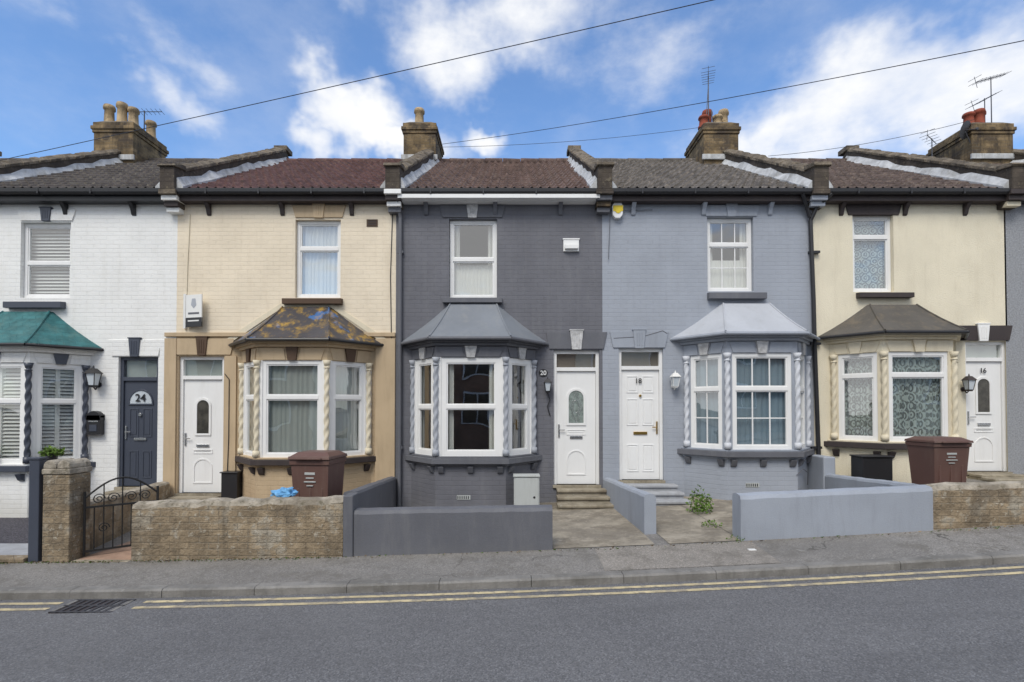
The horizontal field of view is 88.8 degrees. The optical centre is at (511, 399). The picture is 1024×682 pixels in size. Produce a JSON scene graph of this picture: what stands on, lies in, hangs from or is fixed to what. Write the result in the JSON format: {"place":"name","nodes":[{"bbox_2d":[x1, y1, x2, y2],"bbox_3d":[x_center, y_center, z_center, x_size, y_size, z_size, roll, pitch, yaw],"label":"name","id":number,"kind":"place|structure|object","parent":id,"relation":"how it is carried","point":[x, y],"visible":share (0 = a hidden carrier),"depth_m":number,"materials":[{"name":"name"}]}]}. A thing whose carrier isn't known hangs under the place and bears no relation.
{"place":"outdoors","nodes":[
{"label":"outdoors","id":0,"kind":"place"},
{"bbox_2d":[288,450,346,496],"bbox_3d":[-2.619,1.281,7.086,0.566,1.150,0.654,0,-1,6],"label":"wheelie bin","id":1,"kind":"object","parent":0,"point":[317,473],"visible":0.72,"depth_m":6.85,"materials":[{"name":"brown plastic"}]},
{"bbox_2d":[0,563,1023,681],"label":"road","id":2,"kind":"structure","parent":0,"point":[964,629],"depth_m":4.01,"materials":[{"name":"asphalt"}]},
{"bbox_2d":[48,599,135,613],"bbox_3d":[-3.965,1.968,4.951,0.570,0.028,0.330,0,-1,0],"label":"drain grate","id":3,"kind":"object","parent":2,"relation":"on","point":[80,606],"visible":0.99,"depth_m":4.95,"materials":[{"name":"grey metal"}]},
{"bbox_2d":[131,571,1023,608],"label":"yellow line","id":4,"kind":"object","parent":2,"relation":"on","point":[583,594],"visible":1,"depth_m":4.90,"materials":[{"name":"paint"}]},
{"bbox_2d":[143,566,1023,602],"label":"yellow line","id":5,"kind":"object","parent":2,"relation":"on","point":[596,588],"visible":1,"depth_m":5.05,"materials":[{"name":"paint"}]},
{"bbox_2d":[0,474,1023,586],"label":"pavement","id":6,"kind":"structure","parent":0,"point":[783,551],"depth_m":5.67,"materials":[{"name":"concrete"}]},
{"bbox_2d":[0,543,27,554],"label":"garden paving","id":7,"kind":"structure","parent":6,"relation":"on","point":[13,548],"depth_m":6.59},
{"bbox_2d":[0,517,28,542],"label":"slate chippings","id":8,"kind":"object","parent":7,"relation":"on","point":[13,530],"visible":0.14,"depth_m":7.58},
{"bbox_2d":[343,492,358,556],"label":"wall pier","id":9,"kind":"structure","parent":6,"relation":"on","point":[350,502],"depth_m":6.04,"materials":[{"name":"grey paint"}]},
{"bbox_2d":[513,474,539,504],"bbox_3d":[0.230,1.573,8.319,0.420,0.745,0.250,0,-1,0],"label":"meter box","id":10,"kind":"object","parent":6,"relation":"on","point":[526,489],"visible":0.76,"depth_m":8.20,"materials":[{"name":"white plastic"}]},
{"bbox_2d":[556,488,613,509],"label":"door steps","id":11,"kind":"structure","parent":6,"relation":"on","point":[580,498],"depth_m":8.54,"materials":[{"name":"concrete"}]},
{"bbox_2d":[540,503,653,548],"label":"garden path","id":12,"kind":"structure","parent":6,"relation":"on","point":[603,527],"depth_m":6.89,"materials":[{"name":"concrete"}]},
{"bbox_2d":[625,483,690,505],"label":"door steps","id":13,"kind":"structure","parent":6,"relation":"on","point":[666,494],"depth_m":8.58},
{"bbox_2d":[595,541,780,570],"bbox_3d":[1.850,1.696,5.681,1.800,0.124,0.700,0,-1,0],"label":"pavement patch","id":14,"kind":"object","parent":6,"relation":"on","point":[678,556],"visible":1,"depth_m":5.65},
{"bbox_2d":[656,505,738,543],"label":"garden path","id":15,"kind":"structure","parent":6,"relation":"on","point":[678,524],"depth_m":6.76,"materials":[{"name":"concrete"}]},
{"bbox_2d":[682,496,731,533],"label":"garden paving","id":16,"kind":"structure","parent":6,"relation":"on","point":[721,512],"depth_m":7.60,"materials":[{"name":"concrete"}]},
{"bbox_2d":[808,454,834,489],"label":"wall pier","id":17,"kind":"structure","parent":6,"relation":"on","point":[820,467],"depth_m":8.70,"materials":[{"name":"grey paint"}]},
{"bbox_2d":[904,436,973,484],"bbox_3d":[6.100,1.010,7.490,0.578,0.940,0.589,0,-1,-4],"label":"wheelie bin","id":18,"kind":"object","parent":6,"relation":"on","point":[936,459],"visible":0.66,"depth_m":7.28,"materials":[{"name":"brown plastic"}]},
{"bbox_2d":[0,0,1023,160],"label":"sky","id":19,"kind":"structure","parent":0,"point":[61,61],"materials":[{"name":"blue"}]},
{"bbox_3d":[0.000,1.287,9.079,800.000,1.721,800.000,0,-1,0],"label":"ground","id":20,"kind":"structure","parent":0,"visible":0},
{"bbox_2d":[28,457,47,561],"bbox_3d":[-5.540,1.392,6.097,0.140,1.430,0.120,0,-1,0],"label":"gate post","id":21,"kind":"object","parent":20,"relation":"on","point":[35,521],"visible":0.77,"depth_m":6.05,"materials":[{"name":"grey stone"}]},
{"bbox_2d":[42,458,91,562],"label":"brick gate pier","id":22,"kind":"structure","parent":20,"relation":"on","point":[66,483],"depth_m":6.03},
{"bbox_2d":[83,476,158,555],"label":"wrought iron gate","id":23,"kind":"structure","parent":22,"relation":"attached to","point":[156,490],"depth_m":6.34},
{"bbox_2d":[0,205,177,498],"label":"front wall","id":24,"kind":"structure","parent":20,"relation":"on","point":[123,273],"depth_m":9.14,"materials":[{"name":"white paint"}]},
{"bbox_2d":[4,229,73,454],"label":"blinds","id":25,"kind":"object","parent":24,"relation":"attached to","point":[46,293],"depth_m":10.74,"materials":[{"name":"paint"}]},
{"bbox_2d":[24,224,70,297],"bbox_3d":[-8.165,-2.433,9.282,0.875,1.325,0.144,0,-1,0],"label":"window","id":26,"kind":"structure","parent":24,"relation":"attached to","point":[29,263],"depth_m":9.31,"materials":[{"name":"white plastic"}]},
{"bbox_2d":[0,346,96,517],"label":"bay walls","id":27,"kind":"structure","parent":24,"relation":"attached to","point":[14,490],"depth_m":8.47,"materials":[{"name":"white paint"}]},
{"bbox_2d":[0,352,90,463],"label":"bay window","id":28,"kind":"structure","parent":27,"relation":"attached to","point":[57,400],"depth_m":8.65,"materials":[{"name":"white plastic"}]},
{"bbox_2d":[0,311,103,350],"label":"bay roof","id":29,"kind":"structure","parent":27,"relation":"on","point":[48,329],"depth_m":8.82,"materials":[{"name":"metal"}]},
{"bbox_2d":[22,362,90,463],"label":"twisted columns","id":30,"kind":"structure","parent":27,"relation":"on","point":[28,409],"depth_m":8.48,"materials":[{"name":"grey stone"}]},
{"bbox_2d":[0,154,118,173],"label":"gable wall","id":31,"kind":"structure","parent":24,"relation":"on","point":[55,164],"depth_m":10.91,"materials":[{"name":"brick"}]},
{"bbox_2d":[0,149,120,167],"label":"coping","id":32,"kind":"object","parent":31,"relation":"on","point":[34,160],"visible":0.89,"depth_m":10.89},
{"bbox_2d":[0,158,122,181],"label":"flashing","id":33,"kind":"object","parent":31,"relation":"attached to","point":[19,174],"visible":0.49,"depth_m":10.66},
{"bbox_2d":[0,0,712,160],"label":"overhead cable","id":34,"kind":"object","parent":31,"relation":"attached to","point":[377,76],"visible":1,"depth_m":7.05,"materials":[{"name":"black plastic"}]},
{"bbox_2d":[3,207,159,356],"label":"lintels and sill","id":35,"kind":"object","parent":24,"relation":"attached to","point":[134,347],"visible":1,"depth_m":9.10,"materials":[{"name":"white paint"}]},
{"bbox_2d":[0,187,163,215],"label":"eaves","id":36,"kind":"object","parent":24,"relation":"attached to","point":[64,198],"visible":0.91,"depth_m":8.99,"materials":[{"name":"black plastic"}]},
{"bbox_2d":[0,160,205,187],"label":"tiled roof","id":37,"kind":"structure","parent":24,"relation":"on","point":[145,174],"depth_m":10.20,"materials":[{"name":"grey tile"}]},
{"bbox_2d":[114,357,157,489],"bbox_3d":[-6.517,0.418,9.149,0.733,2.311,0.190,0,-1,0],"label":"front door","id":38,"kind":"structure","parent":24,"relation":"attached to","point":[138,438],"depth_m":9.17,"materials":[{"name":"blue paint"}]},
{"bbox_2d":[148,158,214,160],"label":"ridge tiles","id":39,"kind":"object","parent":24,"relation":"on","point":[182,159],"visible":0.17,"depth_m":13.17,"materials":[{"name":"tile"}]},
{"bbox_2d":[90,101,168,162],"bbox_3d":[-9.660,-6.255,13.261,1.060,2.070,1.300,0,-1,0],"label":"chimney stack","id":40,"kind":"object","parent":39,"relation":"on","point":[142,145],"visible":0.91,"depth_m":12.77,"materials":[{"name":"brick"}]},
{"bbox_2d":[160,152,288,209],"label":"gable wall","id":41,"kind":"structure","parent":24,"relation":"on","point":[169,175],"depth_m":9.35,"materials":[{"name":"brick"}]},
{"bbox_2d":[155,157,286,187],"bbox_3d":[-5.859,-4.856,11.091,0.486,2.657,4.290,0,-1,0],"label":"flashing","id":42,"kind":"object","parent":41,"relation":"attached to","point":[189,181],"visible":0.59,"depth_m":10.07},
{"bbox_2d":[157,145,291,171],"bbox_3d":[-5.860,-5.183,11.197,0.330,2.545,4.691,0,-1,0],"label":"coping","id":43,"kind":"object","parent":41,"relation":"on","point":[185,167],"visible":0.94,"depth_m":10.67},
{"bbox_2d":[90,481,169,549],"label":"garden wall","id":44,"kind":"structure","parent":20,"relation":"on","point":[164,489],"depth_m":7.20,"materials":[{"name":"brick"}]},
{"bbox_2d":[131,495,343,560],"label":"garden wall","id":45,"kind":"structure","parent":20,"relation":"on","point":[237,528],"depth_m":6.05,"materials":[{"name":"brick"}]},
{"bbox_2d":[176,205,395,497],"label":"front wall","id":46,"kind":"structure","parent":20,"relation":"on","point":[242,266],"depth_m":9.14,"materials":[{"name":"beige paint"}]},
{"bbox_2d":[183,294,202,328],"bbox_3d":[-5.529,-1.530,9.053,0.396,0.602,0.059,0,-1,17],"label":"alarm box","id":47,"kind":"object","parent":46,"relation":"attached to","point":[192,310],"visible":1,"depth_m":9.03,"materials":[{"name":"white plastic"}]},
{"bbox_2d":[174,356,223,496],"bbox_3d":[-5.420,0.469,9.148,0.836,2.436,0.190,0,-1,0],"label":"front door","id":48,"kind":"structure","parent":46,"relation":"attached to","point":[201,422],"depth_m":9.17,"materials":[{"name":"white plastic"}]},
{"bbox_2d":[163,204,394,496],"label":"lintels and sill","id":49,"kind":"object","parent":46,"relation":"attached to","point":[201,344],"visible":0.95,"depth_m":9.07,"materials":[{"name":"beige paint"}]},
{"bbox_2d":[175,187,386,215],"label":"eaves","id":50,"kind":"object","parent":46,"relation":"attached to","point":[208,198],"visible":0.9,"depth_m":8.99,"materials":[{"name":"brown paint"}]},
{"bbox_2d":[188,160,400,187],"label":"tiled roof","id":51,"kind":"structure","parent":46,"relation":"on","point":[322,174],"depth_m":10.55,"materials":[{"name":"red tile"}]},
{"bbox_2d":[297,221,340,297],"bbox_3d":[-3.398,-2.458,9.268,0.796,1.375,0.116,0,-1,0],"label":"window","id":52,"kind":"structure","parent":46,"relation":"attached to","point":[318,259],"depth_m":9.31,"materials":[{"name":"white plastic"}]},
{"bbox_2d":[286,158,401,161],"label":"ridge tiles","id":53,"kind":"object","parent":46,"relation":"on","point":[342,159],"visible":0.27,"depth_m":13.17,"materials":[{"name":"tile"}]},
{"bbox_2d":[401,107,443,160],"bbox_3d":[-2.240,-6.205,13.260,0.880,1.970,1.300,0,-1,0],"label":"chimney stack","id":54,"kind":"object","parent":53,"relation":"on","point":[419,134],"visible":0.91,"depth_m":12.66,"materials":[{"name":"brick"}]},
{"bbox_2d":[235,341,375,497],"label":"bay walls","id":55,"kind":"structure","parent":20,"relation":"on","point":[262,477],"depth_m":8.52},
{"bbox_2d":[237,360,372,456],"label":"twisted columns","id":56,"kind":"structure","parent":55,"relation":"on","point":[256,452],"depth_m":8.48,"materials":[{"name":"beige stone"}]},
{"bbox_2d":[228,303,383,345],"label":"bay roof","id":57,"kind":"structure","parent":55,"relation":"on","point":[305,323],"depth_m":8.78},
{"bbox_2d":[242,347,371,457],"bbox_3d":[-3.579,0.056,8.817,2.259,1.795,0.703,0,-1,0],"label":"bay window","id":58,"kind":"structure","parent":55,"relation":"in","point":[291,414],"depth_m":8.62,"materials":[{"name":"plastic"}]},
{"bbox_2d":[343,476,396,507],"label":"garden wall","id":59,"kind":"structure","parent":20,"relation":"on","point":[381,493],"depth_m":7.64,"materials":[{"name":"grey paint"}]},
{"bbox_2d":[354,505,552,555],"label":"garden wall","id":60,"kind":"structure","parent":20,"relation":"on","point":[423,530],"depth_m":6.05,"materials":[{"name":"grey paint"}]},
{"bbox_2d":[405,340,541,506],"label":"bay walls","id":61,"kind":"structure","parent":20,"relation":"on","point":[447,480],"depth_m":8.48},
{"bbox_2d":[412,346,534,455],"bbox_3d":[-0.669,0.036,8.816,2.159,1.795,0.700,0,-1,0],"label":"bay window","id":62,"kind":"structure","parent":61,"relation":"in","point":[451,357],"depth_m":8.60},
{"bbox_2d":[409,357,537,455],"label":"twisted columns","id":63,"kind":"structure","parent":61,"relation":"on","point":[435,452],"depth_m":8.47,"materials":[{"name":"grey paint"}]},
{"bbox_2d":[401,303,548,345],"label":"bay roof","id":64,"kind":"structure","parent":61,"relation":"on","point":[473,321],"depth_m":8.72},
{"bbox_2d":[395,205,602,506],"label":"front wall","id":65,"kind":"structure","parent":20,"relation":"on","point":[545,283],"depth_m":9.14,"materials":[{"name":"grey paint"}]},
{"bbox_2d":[397,201,403,506],"bbox_3d":[-1.944,-0.786,8.990,0.102,5.485,0.249,0,-1,0],"label":"downpipe","id":66,"kind":"object","parent":65,"relation":"attached to","point":[400,252],"visible":0.89,"depth_m":9.03,"materials":[{"name":"grey paint"}]},
{"bbox_2d":[424,226,520,448],"bbox_3d":[-0.225,-0.756,11.130,3.510,5.100,3.769,0,-1,0],"label":"interior","id":67,"kind":"object","parent":65,"relation":"attached to","point":[471,386],"depth_m":12.99,"materials":[{"name":"paint"}]},
{"bbox_2d":[450,221,496,297],"bbox_3d":[-0.682,-2.458,9.278,0.841,1.398,0.136,0,-1,0],"label":"window","id":68,"kind":"structure","parent":65,"relation":"attached to","point":[473,281],"depth_m":9.30,"materials":[{"name":"white plastic"}]},
{"bbox_2d":[407,160,588,187],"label":"tiled roof","id":69,"kind":"structure","parent":65,"relation":"on","point":[501,174],"depth_m":10.66,"materials":[{"name":"red tile"}]},
{"bbox_2d":[398,187,599,215],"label":"eaves","id":70,"kind":"object","parent":65,"relation":"attached to","point":[494,197],"visible":0.98,"depth_m":8.91,"materials":[{"name":"white plastic"}]},
{"bbox_2d":[439,204,606,349],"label":"lintels and sill","id":71,"kind":"object","parent":65,"relation":"attached to","point":[576,339],"visible":1,"depth_m":9.10,"materials":[{"name":"grey paint"}]},
{"bbox_2d":[553,351,600,487],"bbox_3d":[1.125,0.344,9.150,0.835,2.391,0.190,0,-1,0],"label":"front door","id":72,"kind":"structure","parent":65,"relation":"attached to","point":[576,417],"depth_m":9.17,"materials":[{"name":"white plastic"}]},
{"bbox_2d":[0,550,1023,599],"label":"kerb","id":73,"kind":"structure","parent":20,"relation":"on","point":[511,581],"depth_m":5.18,"materials":[{"name":"concrete"}]},
{"bbox_2d":[603,477,655,534],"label":"garden wall","id":74,"kind":"structure","parent":20,"relation":"on","point":[635,507],"depth_m":7.08,"materials":[{"name":"grey paint"}]},
{"bbox_2d":[602,205,813,492],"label":"front wall","id":75,"kind":"structure","parent":20,"relation":"on","point":[654,272],"depth_m":9.14,"materials":[{"name":"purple paint"}]},
{"bbox_2d":[618,349,665,482],"bbox_3d":[2.250,0.287,9.151,0.813,2.346,0.190,0,-1,0],"label":"front door","id":76,"kind":"structure","parent":75,"relation":"attached to","point":[640,432],"depth_m":9.17,"materials":[{"name":"white plastic"}]},
{"bbox_2d":[595,158,695,161],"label":"ridge tiles","id":77,"kind":"object","parent":75,"relation":"on","point":[641,159],"visible":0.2,"depth_m":13.17,"materials":[{"name":"tile"}]},
{"bbox_2d":[684,108,740,164],"bbox_3d":[5.060,-6.255,13.261,0.940,2.070,1.350,0,-1,0],"label":"chimney stack","id":78,"kind":"object","parent":77,"relation":"on","point":[710,142],"visible":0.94,"depth_m":12.64,"materials":[{"name":"brick"}]},
{"bbox_2d":[610,204,766,348],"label":"lintels and sill","id":79,"kind":"object","parent":75,"relation":"attached to","point":[639,340],"visible":1,"depth_m":9.10,"materials":[{"name":"purple paint"}]},
{"bbox_2d":[602,160,804,187],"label":"tiled roof","id":80,"kind":"structure","parent":75,"relation":"on","point":[661,174],"depth_m":10.52,"materials":[{"name":"grey tile"}]},
{"bbox_2d":[611,187,812,215],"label":"eaves","id":81,"kind":"object","parent":75,"relation":"attached to","point":[705,197],"visible":0.9,"depth_m":8.99,"materials":[{"name":"brown paint"}]},
{"bbox_2d":[712,224,739,260],"bbox_3d":[3.420,-0.756,11.130,3.580,5.100,3.769,0,-1,0],"label":"interior","id":82,"kind":"object","parent":75,"relation":"attached to","point":[728,236],"depth_m":10.84,"materials":[{"name":"paint"}]},
{"bbox_2d":[707,219,751,290],"bbox_3d":[3.824,-2.537,9.279,0.807,1.307,0.135,0,-1,0],"label":"window","id":83,"kind":"structure","parent":75,"relation":"attached to","point":[730,275],"depth_m":9.25,"materials":[{"name":"white plastic"}]},
{"bbox_2d":[677,335,814,499],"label":"bay walls","id":84,"kind":"structure","parent":75,"relation":"attached to","point":[723,474],"depth_m":8.48,"materials":[{"name":"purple paint"}]},
{"bbox_2d":[684,341,806,449],"bbox_3d":[4.071,-0.059,8.817,2.159,1.765,0.700,0,-1,0],"label":"bay window","id":85,"kind":"structure","parent":84,"relation":"attached to","point":[762,398],"depth_m":8.62,"materials":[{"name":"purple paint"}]},
{"bbox_2d":[670,303,820,340],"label":"bay roof","id":86,"kind":"structure","parent":84,"relation":"on","point":[746,319],"depth_m":8.71,"materials":[{"name":"grey metal"}]},
{"bbox_2d":[682,353,811,448],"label":"twisted columns","id":87,"kind":"structure","parent":84,"relation":"on","point":[797,444],"depth_m":8.48,"materials":[{"name":"paint"}]},
{"bbox_2d":[725,154,828,209],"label":"gable wall","id":88,"kind":"structure","parent":75,"relation":"on","point":[818,176],"depth_m":9.08,"materials":[{"name":"brick"}]},
{"bbox_2d":[722,159,832,187],"bbox_3d":[5.259,-4.881,11.092,0.484,2.708,4.290,0,-1,0],"label":"flashing","id":89,"kind":"object","parent":88,"relation":"attached to","point":[796,179],"visible":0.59,"depth_m":10.10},
{"bbox_2d":[723,149,831,171],"bbox_3d":[5.260,-5.183,11.196,0.330,2.545,4.692,0,-1,0],"label":"coping","id":90,"kind":"object","parent":88,"relation":"on","point":[791,164],"visible":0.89,"depth_m":10.19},
{"bbox_2d":[732,485,932,540],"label":"garden wall","id":91,"kind":"structure","parent":20,"relation":"on","point":[768,515],"depth_m":6.08,"materials":[{"name":"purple paint"}]},
{"bbox_2d":[849,454,894,480],"bbox_3d":[5.715,1.317,8.298,0.510,0.855,0.320,0,-1,0],"label":"storage box","id":92,"kind":"object","parent":20,"relation":"on","point":[874,466],"visible":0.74,"depth_m":8.16,"materials":[{"name":"black plastic"}]},
{"bbox_2d":[825,474,918,488],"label":"garden wall","id":93,"kind":"structure","parent":20,"relation":"on","point":[833,481],"depth_m":7.62,"materials":[{"name":"grey paint"}]},
{"bbox_2d":[812,205,1007,477],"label":"front wall","id":94,"kind":"structure","parent":20,"relation":"on","point":[948,263],"depth_m":9.14,"materials":[{"name":"paint"}]},
{"bbox_2d":[801,193,832,454],"bbox_3d":[5.217,-0.941,8.987,0.550,5.197,0.262,0,-1,0],"label":"downpipe","id":95,"kind":"object","parent":94,"relation":"attached to","point":[814,343],"visible":0.91,"depth_m":9.04,"materials":[{"name":"black plastic"}]},
{"bbox_2d":[852,216,890,291],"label":"window","id":96,"kind":"structure","parent":94,"relation":"attached to","point":[886,262],"depth_m":9.24,"materials":[{"name":"white plastic"}]},
{"bbox_2d":[823,333,960,482],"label":"bay walls","id":97,"kind":"structure","parent":94,"relation":"attached to","point":[841,450],"depth_m":8.52,"materials":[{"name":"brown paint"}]},
{"bbox_2d":[830,340,955,441],"bbox_3d":[6.621,-0.134,8.819,2.159,1.655,0.700,0,-1,0],"label":"bay window","id":98,"kind":"structure","parent":97,"relation":"attached to","point":[874,374],"depth_m":8.61,"materials":[{"name":"white plastic"}]},
{"bbox_2d":[818,304,969,339],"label":"bay roof","id":99,"kind":"structure","parent":97,"relation":"on","point":[870,319],"depth_m":8.73,"materials":[{"name":"brown"}]},
{"bbox_2d":[829,351,959,440],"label":"twisted columns","id":100,"kind":"structure","parent":97,"relation":"on","point":[954,355],"depth_m":8.47,"materials":[{"name":"beige stone"}]},
{"bbox_2d":[845,221,939,435],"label":"curtains","id":101,"kind":"object","parent":94,"relation":"attached to","point":[929,406],"depth_m":11.55,"materials":[{"name":"fabric"}]},
{"bbox_2d":[793,160,997,187],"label":"tiled roof","id":102,"kind":"structure","parent":94,"relation":"on","point":[845,174],"depth_m":10.13,"materials":[{"name":"brown tile"}]},
{"bbox_2d":[825,187,1010,215],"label":"eaves","id":103,"kind":"object","parent":94,"relation":"attached to","point":[964,197],"visible":0.89,"depth_m":8.99,"materials":[{"name":"brown paint"}]},
{"bbox_2d":[845,204,1012,340],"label":"lintels and sill","id":104,"kind":"object","parent":94,"relation":"attached to","point":[983,332],"visible":0.94,"depth_m":9.10,"materials":[{"name":"brown paint"}]},
{"bbox_2d":[843,151,1023,209],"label":"gable wall","id":105,"kind":"structure","parent":94,"relation":"on","point":[1014,175],"depth_m":9.68,"materials":[{"name":"brick"}]},
{"bbox_2d":[846,156,1008,187],"bbox_3d":[8.621,-4.886,11.092,0.482,2.718,4.290,0,-1,0],"label":"flashing","id":106,"kind":"object","parent":105,"relation":"attached to","point":[977,178],"visible":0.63,"depth_m":10.24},
{"bbox_2d":[838,145,1023,171],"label":"coping","id":107,"kind":"object","parent":105,"relation":"on","point":[986,166],"visible":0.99,"depth_m":10.62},
{"bbox_2d":[965,342,1012,474],"bbox_3d":[8.278,0.151,9.154,0.779,2.323,0.190,0,-1,0],"label":"front door","id":108,"kind":"structure","parent":94,"relation":"attached to","point":[986,415],"depth_m":9.17,"materials":[{"name":"white plastic"}]},
{"bbox_2d":[922,480,1023,529],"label":"garden wall","id":109,"kind":"structure","parent":20,"relation":"on","point":[956,505],"depth_m":6.09,"materials":[{"name":"brick"}]},
{"bbox_2d":[1004,205,1023,473],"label":"front wall","id":110,"kind":"structure","parent":20,"relation":"on","point":[1014,253],"depth_m":9.12,"materials":[{"name":"paint"}]},
{"bbox_3d":[10.410,-4.818,11.091,3.580,2.569,4.290,0,-1,0],"label":"tiled roof","id":111,"kind":"object","parent":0,"visible":0},
{"bbox_2d":[926,108,1016,163],"bbox_3d":[11.600,-6.205,13.260,1.100,1.970,1.400,0,-1,0],"label":"chimney stack","id":112,"kind":"object","parent":111,"relation":"on","point":[991,142],"visible":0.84,"depth_m":12.61,"materials":[{"name":"brick"}]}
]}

